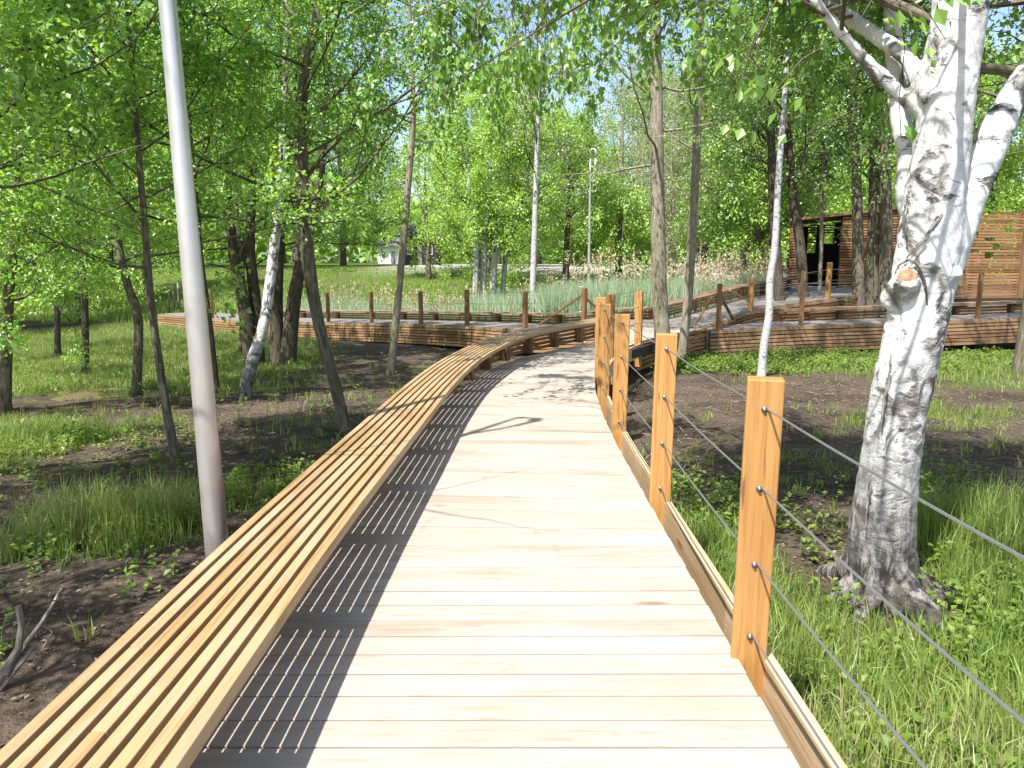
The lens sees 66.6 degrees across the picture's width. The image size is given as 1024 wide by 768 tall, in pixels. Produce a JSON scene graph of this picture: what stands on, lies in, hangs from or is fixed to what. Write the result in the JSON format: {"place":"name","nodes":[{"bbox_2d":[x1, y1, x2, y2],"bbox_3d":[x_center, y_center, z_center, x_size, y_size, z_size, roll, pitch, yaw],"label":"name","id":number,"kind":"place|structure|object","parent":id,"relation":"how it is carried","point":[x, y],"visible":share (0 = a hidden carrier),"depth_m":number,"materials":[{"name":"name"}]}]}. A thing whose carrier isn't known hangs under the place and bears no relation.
{"place":"outdoors","nodes":[
{"label":"outdoors","id":0,"kind":"place"},
{"bbox_2d":[0,261,1023,767],"bbox_3d":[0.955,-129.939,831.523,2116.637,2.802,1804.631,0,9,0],"label":"ground","id":1,"kind":"structure","parent":0,"point":[56,673],"depth_m":9.42,"materials":[{"name":"soil"}]},
{"bbox_2d":[0,588,63,690],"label":"dead branch","id":2,"kind":"object","parent":1,"relation":"on","point":[8,670],"visible":1,"depth_m":4.00,"materials":[{"name":"grey wood"}]},
{"bbox_2d":[2,100,145,312],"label":"background tree","id":3,"kind":"object","parent":1,"relation":"on","point":[121,303],"visible":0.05,"depth_m":39.98,"materials":[{"name":"green plant"}]},
{"bbox_2d":[1,120,167,324],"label":"background tree","id":4,"kind":"object","parent":1,"relation":"on","point":[76,313],"visible":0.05,"depth_m":34.82,"materials":[{"name":"green plant"}]},
{"bbox_2d":[0,15,177,355],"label":"leafy tree","id":5,"kind":"object","parent":1,"relation":"on","point":[57,332],"visible":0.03,"depth_m":22.46,"materials":[{"name":"green plant"}]},
{"bbox_2d":[48,387,159,400],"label":"grass","id":6,"kind":"structure","parent":1,"relation":"on","point":[89,394],"depth_m":15.83,"materials":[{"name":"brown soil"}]},
{"bbox_2d":[0,1,277,395],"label":"young tree","id":7,"kind":"object","parent":6,"relation":"on","point":[136,388],"visible":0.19,"depth_m":15.46,"materials":[{"name":"green plant"}]},
{"bbox_2d":[0,0,208,411],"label":"leafy tree","id":8,"kind":"object","parent":1,"relation":"on","point":[7,338],"visible":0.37,"depth_m":12.14,"materials":[{"name":"green plant"}]},
{"bbox_2d":[71,58,156,262],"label":"background tree","id":9,"kind":"object","parent":1,"relation":"on","point":[111,253],"depth_m":66.13,"materials":[{"name":"green plant"}]},
{"bbox_2d":[0,3,242,373],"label":"leafy tree","id":10,"kind":"object","parent":1,"relation":"on","point":[84,313],"visible":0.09,"depth_m":18.63,"materials":[{"name":"green plant"}]},
{"bbox_2d":[70,89,196,303],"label":"background tree","id":11,"kind":"object","parent":1,"relation":"on","point":[167,268],"visible":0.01,"depth_m":43.04,"materials":[{"name":"green plant"}]},
{"bbox_2d":[0,0,278,261],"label":"leafy tree","id":12,"kind":"object","parent":1,"relation":"on","point":[13,49],"visible":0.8,"depth_m":6.46,"materials":[{"name":"green plant"}]},
{"bbox_2d":[83,16,247,269],"bbox_3d":[-23.962,-16.368,54.564,10.950,17.497,10.234,-6,11,-35],"label":"background tree","id":13,"kind":"object","parent":1,"relation":"on","point":[204,178],"visible":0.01,"depth_m":55.53,"materials":[{"name":"green plant"}]},
{"bbox_2d":[125,107,221,265],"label":"background tree","id":14,"kind":"object","parent":1,"relation":"on","point":[166,206],"depth_m":59.61,"materials":[{"name":"green plant"}]},
{"bbox_2d":[0,0,383,463],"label":"young tree","id":15,"kind":"object","parent":1,"relation":"on","point":[76,8],"visible":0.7,"depth_m":8.27,"materials":[{"name":"green plant"}]},
{"bbox_2d":[158,0,228,558],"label":"street lamp","id":16,"kind":"object","parent":1,"relation":"on","point":[213,506],"visible":0.75,"depth_m":4.68,"materials":[{"name":"metal"}]},
{"bbox_2d":[1,0,414,393],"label":"young tree","id":17,"kind":"object","parent":1,"relation":"on","point":[200,99],"visible":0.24,"depth_m":14.57,"materials":[{"name":"green plant"}]},
{"bbox_2d":[0,351,424,457],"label":"undergrowth","id":18,"kind":"object","parent":1,"relation":"on","point":[104,391],"visible":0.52,"depth_m":16.50,"materials":[{"name":"green plant"}]},
{"bbox_2d":[196,65,276,265],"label":"background tree","id":19,"kind":"object","parent":1,"relation":"on","point":[211,223],"visible":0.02,"depth_m":56.34,"materials":[{"name":"green plant"}]},
{"bbox_2d":[82,6,395,351],"bbox_3d":[-8.266,-6.345,22.932,8.946,11.175,6.827,1,9,9],"label":"leafy tree","id":20,"kind":"object","parent":1,"relation":"on","point":[240,244],"visible":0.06,"depth_m":22.74,"materials":[{"name":"green plant"}]},
{"bbox_2d":[144,0,400,398],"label":"birch tree","id":21,"kind":"object","parent":1,"relation":"on","point":[250,369],"visible":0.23,"depth_m":14.06,"materials":[{"name":"green plant"}]},
{"bbox_2d":[103,0,452,366],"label":"multi stem tree","id":22,"kind":"object","parent":1,"relation":"on","point":[283,343],"visible":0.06,"depth_m":20.32,"materials":[{"name":"green plant"}]},
{"bbox_2d":[244,158,312,263],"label":"background tree","id":23,"kind":"object","parent":1,"relation":"on","point":[285,261],"visible":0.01,"depth_m":94.68,"materials":[{"name":"green plant"}]},
{"bbox_2d":[2,0,609,431],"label":"leafy tree","id":24,"kind":"object","parent":1,"relation":"on","point":[308,60],"visible":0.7,"depth_m":10.05,"materials":[{"name":"green plant"}]},
{"bbox_2d":[241,56,370,267],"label":"background tree","id":25,"kind":"object","parent":1,"relation":"on","point":[294,252],"visible":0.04,"depth_m":56.72,"materials":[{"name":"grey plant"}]},
{"bbox_2d":[310,114,383,263],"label":"background tree","id":26,"kind":"object","parent":1,"relation":"on","point":[357,192],"visible":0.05,"depth_m":85.15,"materials":[{"name":"green plant"}]},
{"bbox_2d":[286,75,417,265],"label":"background tree","id":27,"kind":"object","parent":1,"relation":"on","point":[343,260],"visible":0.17,"depth_m":61.82,"materials":[{"name":"green plant"}]},
{"bbox_2d":[373,238,399,263],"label":"house","id":28,"kind":"structure","parent":1,"relation":"on","point":[391,255],"depth_m":86.35,"materials":[{"name":"white paint"}]},
{"bbox_2d":[391,251,394,263],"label":"door","id":29,"kind":"structure","parent":28,"relation":"in","point":[392,252],"depth_m":86.33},
{"bbox_2d":[292,0,481,374],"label":"slender tree","id":30,"kind":"object","parent":1,"relation":"on","point":[391,364],"visible":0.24,"depth_m":18.41,"materials":[{"name":"green plant"}]},
{"bbox_2d":[343,124,430,242],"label":"background tree","id":31,"kind":"object","parent":1,"relation":"on","point":[382,200],"visible":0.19,"depth_m":86.06,"materials":[{"name":"green plant"}]},
{"bbox_2d":[397,225,440,264],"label":"hut","id":32,"kind":"object","parent":1,"relation":"on","point":[433,253],"visible":0.42,"depth_m":65.12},
{"bbox_2d":[417,245,421,264],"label":"door","id":33,"kind":"structure","parent":32,"relation":"in","point":[419,255],"depth_m":65.07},
{"bbox_2d":[363,111,484,281],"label":"background tree","id":34,"kind":"object","parent":1,"relation":"on","point":[394,198],"visible":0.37,"depth_m":50.47,"materials":[{"name":"green plant"}]},
{"bbox_2d":[0,265,851,331],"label":"meadow grass","id":35,"kind":"structure","parent":1,"relation":"on","point":[95,315],"depth_m":46.79,"materials":[{"name":"green plant"}]},
{"bbox_2d":[157,312,697,353],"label":"boardwalk","id":36,"kind":"structure","parent":1,"relation":"on","point":[448,333],"depth_m":26.49,"materials":[{"name":"brown wood"}]},
{"bbox_2d":[209,286,595,340],"bbox_3d":[-4.597,-2.454,26.404,18.628,2.126,1.668,7,12,39],"label":"cable railing","id":37,"kind":"object","parent":36,"relation":"attached to","point":[583,295],"visible":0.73,"depth_m":23.84,"materials":[{"name":"brown wood"}]},
{"bbox_2d":[283,307,652,323],"bbox_3d":[-2.744,-2.522,27.290,18.180,1.079,1.941,7,12,39],"label":"slat bench","id":38,"kind":"object","parent":36,"relation":"on","point":[558,318],"visible":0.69,"depth_m":26.87,"materials":[{"name":"brown wood"}]},
{"bbox_2d":[414,154,472,262],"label":"background tree","id":39,"kind":"object","parent":1,"relation":"on","point":[436,214],"visible":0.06,"depth_m":102.28,"materials":[{"name":"green plant"}]},
{"bbox_2d":[418,59,533,268],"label":"background tree","id":40,"kind":"object","parent":1,"relation":"on","point":[470,85],"visible":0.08,"depth_m":54.95,"materials":[{"name":"green plant"}]},
{"bbox_2d":[420,110,570,289],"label":"background tree","id":41,"kind":"object","parent":1,"relation":"on","point":[489,263],"visible":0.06,"depth_m":48.28,"materials":[{"name":"green plant"}]},
{"bbox_2d":[391,64,606,299],"bbox_3d":[-0.995,-9.428,38.594,8.851,12.492,9.352,6,11,35],"label":"birch tree","id":42,"kind":"object","parent":1,"relation":"on","point":[494,213],"visible":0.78,"depth_m":37.48,"materials":[{"name":"green plant"}]},
{"bbox_2d":[456,125,552,263],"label":"background tree","id":43,"kind":"object","parent":1,"relation":"on","point":[499,259],"visible":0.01,"depth_m":84.96,"materials":[{"name":"green plant"}]},
{"bbox_2d":[0,410,1023,767],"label":"undergrowth","id":44,"kind":"object","parent":1,"relation":"on","point":[720,494],"visible":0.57,"depth_m":5.99,"materials":[{"name":"green plant"}]},
{"bbox_2d":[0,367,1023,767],"bbox_3d":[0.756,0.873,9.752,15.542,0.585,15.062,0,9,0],"label":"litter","id":45,"kind":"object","parent":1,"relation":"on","point":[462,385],"visible":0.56,"depth_m":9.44,"materials":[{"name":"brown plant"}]},
{"bbox_2d":[190,327,847,767],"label":"boardwalk","id":46,"kind":"structure","parent":1,"relation":"on","point":[512,573],"depth_m":3.44,"materials":[{"name":"beige wood"}]},
{"bbox_2d":[0,318,595,767],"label":"slat bench","id":47,"kind":"object","parent":46,"relation":"on","point":[160,682],"visible":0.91,"depth_m":2.67,"materials":[{"name":"brown wood"}]},
{"bbox_2d":[595,290,1023,767],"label":"cable railing","id":48,"kind":"object","parent":46,"relation":"on","point":[764,419],"visible":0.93,"depth_m":3.12,"materials":[{"name":"brown wood"}]},
{"bbox_2d":[453,35,594,266],"bbox_3d":[0.643,-17.108,58.665,11.642,17.115,12.520,4,10,24],"label":"background tree","id":49,"kind":"object","parent":1,"relation":"on","point":[575,70],"visible":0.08,"depth_m":57.15,"materials":[{"name":"green plant"}]},
{"bbox_2d":[27,176,1023,262],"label":"woods","id":50,"kind":"object","parent":1,"relation":"on","point":[351,255],"visible":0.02,"depth_m":121.05,"materials":[{"name":"green plant"}]},
{"bbox_2d":[513,120,581,263],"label":"background tree","id":51,"kind":"object","parent":1,"relation":"on","point":[538,260],"visible":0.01,"depth_m":91.58,"materials":[{"name":"green plant"}]},
{"bbox_2d":[484,0,616,300],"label":"birch tree","id":52,"kind":"object","parent":1,"relation":"on","point":[536,161],"visible":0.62,"depth_m":30.14,"materials":[{"name":"green plant"}]},
{"bbox_2d":[283,259,850,335],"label":"dry reed stalks","id":53,"kind":"object","parent":1,"relation":"on","point":[579,288],"visible":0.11,"depth_m":26.98,"materials":[{"name":"beige plant"}]},
{"bbox_2d":[318,246,787,312],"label":"reed plumes","id":54,"kind":"object","parent":53,"relation":"attached to","point":[708,269],"visible":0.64,"depth_m":27.16,"materials":[{"name":"beige plant"}]},
{"bbox_2d":[526,111,607,248],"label":"background tree","id":55,"kind":"object","parent":1,"relation":"on","point":[578,186],"visible":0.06,"depth_m":78.15,"materials":[{"name":"green plant"}]},
{"bbox_2d":[519,108,620,265],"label":"background tree","id":56,"kind":"object","parent":1,"relation":"on","point":[572,187],"visible":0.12,"depth_m":62.15,"materials":[{"name":"green plant"}]},
{"bbox_2d":[500,87,640,284],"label":"background tree","id":57,"kind":"object","parent":1,"relation":"on","point":[584,142],"visible":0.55,"depth_m":45.06,"materials":[{"name":"green plant"}]},
{"bbox_2d":[546,136,634,263],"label":"background tree","id":58,"kind":"object","parent":1,"relation":"on","point":[592,188],"visible":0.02,"depth_m":94.13,"materials":[{"name":"green plant"}]},
{"bbox_2d":[587,148,596,284],"bbox_3d":[3.145,-5.679,31.022,0.425,7.171,0.260,-3,10,-20],"label":"street lamp","id":59,"kind":"object","parent":1,"relation":"on","point":[589,218],"visible":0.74,"depth_m":30.79,"materials":[{"name":"metal"}]},
{"bbox_2d":[555,28,684,264],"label":"background tree","id":60,"kind":"object","parent":1,"relation":"on","point":[622,154],"visible":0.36,"depth_m":66.55,"materials":[{"name":"green plant"}]},
{"bbox_2d":[544,170,702,281],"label":"weeping tree","id":61,"kind":"object","parent":1,"relation":"on","point":[616,207],"visible":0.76,"depth_m":45.82,"materials":[{"name":"green plant"}]},
{"bbox_2d":[574,92,683,248],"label":"background tree","id":62,"kind":"object","parent":1,"relation":"on","point":[627,150],"visible":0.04,"depth_m":88.70,"materials":[{"name":"green plant"}]},
{"bbox_2d":[606,67,709,264],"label":"background tree","id":63,"kind":"object","parent":1,"relation":"on","point":[635,130],"visible":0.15,"depth_m":67.81,"materials":[{"name":"green plant"}]},
{"bbox_2d":[583,44,737,244],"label":"background tree","id":64,"kind":"object","parent":1,"relation":"on","point":[640,123],"visible":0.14,"depth_m":59.38,"materials":[{"name":"green plant"}]},
{"bbox_2d":[607,40,726,276],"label":"background tree","id":65,"kind":"object","parent":1,"relation":"on","point":[673,210],"visible":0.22,"depth_m":50.29,"materials":[{"name":"green plant"}]},
{"bbox_2d":[607,91,733,280],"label":"background tree","id":66,"kind":"object","parent":1,"relation":"on","point":[669,219],"visible":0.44,"depth_m":45.64,"materials":[{"name":"green plant"}]},
{"bbox_2d":[623,31,724,262],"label":"background tree","id":67,"kind":"object","parent":1,"relation":"on","point":[697,250],"visible":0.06,"depth_m":54.23,"materials":[{"name":"green plant"}]},
{"bbox_2d":[356,0,1023,641],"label":"birch tree","id":68,"kind":"object","parent":1,"relation":"on","point":[946,172],"visible":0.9,"depth_m":4.98,"materials":[{"name":"white plant"}]},
{"bbox_2d":[529,0,851,378],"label":"tall tree","id":69,"kind":"object","parent":1,"relation":"on","point":[659,273],"visible":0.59,"depth_m":14.66,"materials":[{"name":"green plant"}]},
{"bbox_2d":[662,57,726,264],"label":"background tree","id":70,"kind":"object","parent":1,"relation":"on","point":[704,250],"depth_m":65.39,"materials":[{"name":"green plant"}]},
{"bbox_2d":[588,0,805,358],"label":"slender tree","id":71,"kind":"object","parent":1,"relation":"on","point":[690,266],"visible":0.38,"depth_m":16.71,"materials":[{"name":"grey brown bark"},{"name":"green leaves"}]},
{"bbox_2d":[665,85,787,258],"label":"background tree","id":72,"kind":"object","parent":1,"relation":"on","point":[750,242],"visible":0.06,"depth_m":53.92,"materials":[{"name":"green plant"}]},
{"bbox_2d":[662,48,802,273],"bbox_3d":[11.864,-11.951,43.415,8.729,14.374,9.454,8,12,42],"label":"background tree","id":73,"kind":"object","parent":1,"relation":"on","point":[713,162],"visible":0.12,"depth_m":43.51,"materials":[{"name":"green plant"}]},
{"bbox_2d":[664,3,850,271],"bbox_3d":[15.089,-16.251,53.330,12.065,17.700,12.975,-2,9,-11],"label":"background tree","id":74,"kind":"object","parent":1,"relation":"on","point":[745,263],"depth_m":53.69,"materials":[{"name":"green plant"}]},
{"bbox_2d":[702,113,813,273],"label":"background tree","id":75,"kind":"object","parent":1,"relation":"on","point":[745,206],"visible":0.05,"depth_m":48.53,"materials":[{"name":"green plant"}]},
{"bbox_2d":[701,96,814,263],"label":"background tree","id":76,"kind":"object","parent":1,"relation":"on","point":[726,186],"depth_m":53.52,"materials":[{"name":"green plant"}]},
{"bbox_2d":[634,0,882,319],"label":"slender tree","id":77,"kind":"object","parent":1,"relation":"on","point":[779,291],"visible":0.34,"depth_m":21.67,"materials":[{"name":"green plant"}]},
{"bbox_2d":[672,0,849,273],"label":"background tree","id":78,"kind":"object","parent":1,"relation":"on","point":[759,235],"visible":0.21,"depth_m":40.20,"materials":[{"name":"green plant"}]},
{"bbox_2d":[669,287,865,352],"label":"boardwalk","id":79,"kind":"structure","parent":1,"relation":"on","point":[707,319],"depth_m":21.47,"materials":[{"name":"grey wood"}]},
{"bbox_2d":[668,277,796,314],"bbox_3d":[6.789,-2.699,23.773,0.643,0.989,8.343,8,12,41],"label":"slat bench","id":80,"kind":"object","parent":79,"relation":"on","point":[707,294],"visible":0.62,"depth_m":23.11,"materials":[{"name":"brown wood"}]},
{"bbox_2d":[729,262,865,322],"bbox_3d":[8.290,-2.540,21.532,6.431,1.780,0.359,-6,11,-32],"label":"cable railing","id":81,"kind":"object","parent":79,"relation":"on","point":[828,289],"visible":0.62,"depth_m":20.94,"materials":[{"name":"brown wood"}]},
{"bbox_2d":[788,207,899,301],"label":"slatted pavilion","id":82,"kind":"structure","parent":79,"relation":"on","point":[839,256],"depth_m":28.08,"materials":[{"name":"brown wood"}]},
{"bbox_2d":[954,212,1023,312],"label":"slatted screen","id":83,"kind":"object","parent":79,"relation":"on","point":[988,224],"visible":0.49,"depth_m":24.44,"materials":[{"name":"brown wood"}]},
{"bbox_2d":[669,20,867,277],"bbox_3d":[13.299,-12.179,42.582,10.205,15.323,10.975,0,9,1],"label":"background tree","id":84,"kind":"object","parent":1,"relation":"on","point":[767,230],"visible":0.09,"depth_m":42.35,"materials":[{"name":"green plant"}]},
{"bbox_2d":[703,45,844,251],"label":"background tree","id":85,"kind":"object","parent":1,"relation":"on","point":[818,182],"visible":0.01,"depth_m":56.63,"materials":[{"name":"green plant"}]},
{"bbox_2d":[662,0,888,375],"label":"birch tree","id":86,"kind":"object","parent":1,"relation":"on","point":[763,350],"visible":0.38,"depth_m":14.79,"materials":[{"name":"green plant"}]},
{"bbox_2d":[687,0,896,319],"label":"slender tree","id":87,"kind":"object","parent":1,"relation":"on","point":[797,224],"visible":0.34,"depth_m":21.77,"materials":[{"name":"green plant"}]},
{"bbox_2d":[723,83,865,272],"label":"background tree","id":88,"kind":"object","parent":1,"relation":"on","point":[808,195],"visible":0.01,"depth_m":51.76,"materials":[{"name":"green plant"}]},
{"bbox_2d":[701,48,895,272],"bbox_3d":[14.966,-9.493,36.856,9.576,14.106,8.724,-4,10,-25],"label":"background tree","id":89,"kind":"object","parent":1,"relation":"on","point":[846,204],"visible":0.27,"depth_m":37.72,"materials":[{"name":"green plant"}]},
{"bbox_2d":[781,103,878,304],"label":"sapling","id":90,"kind":"object","parent":1,"relation":"on","point":[822,212],"visible":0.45,"depth_m":22.70,"materials":[{"name":"green plant"}]},
{"bbox_2d":[651,344,1013,375],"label":"undergrowth","id":91,"kind":"object","parent":1,"relation":"on","point":[707,362],"visible":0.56,"depth_m":16.79,"materials":[{"name":"green plant"}]},
{"bbox_2d":[701,311,1020,355],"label":"boardwalk","id":92,"kind":"structure","parent":1,"relation":"on","point":[862,332],"depth_m":19.09,"materials":[{"name":"brown wood"}]},
{"bbox_2d":[694,271,1023,345],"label":"cable railing","id":93,"kind":"object","parent":92,"relation":"on","point":[801,310],"visible":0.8,"depth_m":18.81,"materials":[{"name":"brown wood"}]},
{"bbox_2d":[774,300,1021,320],"bbox_3d":[12.864,-2.056,21.220,12.365,0.519,0.539,-2,9,-12],"label":"slat bench","id":94,"kind":"object","parent":92,"relation":"on","point":[1009,307],"visible":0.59,"depth_m":20.56,"materials":[{"name":"brown wood"}]},
{"bbox_2d":[731,0,1016,317],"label":"multi stem tree","id":95,"kind":"object","parent":1,"relation":"on","point":[879,261],"visible":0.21,"depth_m":21.93,"materials":[{"name":"green plant"}]},
{"bbox_2d":[824,74,977,239],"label":"background tree","id":96,"kind":"object","parent":1,"relation":"on","point":[893,196],"visible":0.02,"depth_m":42.07,"materials":[{"name":"green plant"}]},
{"bbox_2d":[797,0,1023,374],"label":"slender tree","id":97,"kind":"object","parent":1,"relation":"on","point":[1018,360],"visible":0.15,"depth_m":15.57,"materials":[{"name":"green plant"}]},
{"bbox_2d":[912,31,1023,284],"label":"background tree","id":98,"kind":"object","parent":1,"relation":"on","point":[1009,154],"visible":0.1,"depth_m":47.94,"materials":[{"name":"green plant"}]},
{"bbox_2d":[974,35,1023,261],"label":"background tree","id":99,"kind":"object","parent":1,"relation":"on","point":[991,198],"visible":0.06,"depth_m":49.98,"materials":[{"name":"green plant"}]},
{"bbox_2d":[975,117,1023,243],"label":"background tree","id":100,"kind":"object","parent":1,"relation":"on","point":[1007,203],"visible":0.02,"depth_m":84.72,"materials":[{"name":"green plant"}]},
{"bbox_2d":[995,139,1023,249],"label":"background tree","id":101,"kind":"object","parent":1,"relation":"on","point":[1008,206],"visible":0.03,"depth_m":100.54,"materials":[{"name":"green plant"}]},
{"bbox_2d":[0,395,1023,767],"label":"grass","id":102,"kind":"structure","parent":0,"point":[130,511],"depth_m":5.19,"materials":[{"name":"green plant"}]},
{"bbox_2d":[1,317,1023,709],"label":"grass","id":103,"kind":"structure","parent":0,"point":[45,355],"depth_m":17.85,"materials":[{"name":"green plant"}]},
{"bbox_2d":[1,0,1023,260],"label":"sky","id":104,"kind":"structure","parent":0,"point":[1004,10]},
{"bbox_2d":[594,251,613,263],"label":"bush","id":105,"kind":"object","parent":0,"point":[605,255],"visible":0.15,"depth_m":74.18,"materials":[{"name":"plant"}]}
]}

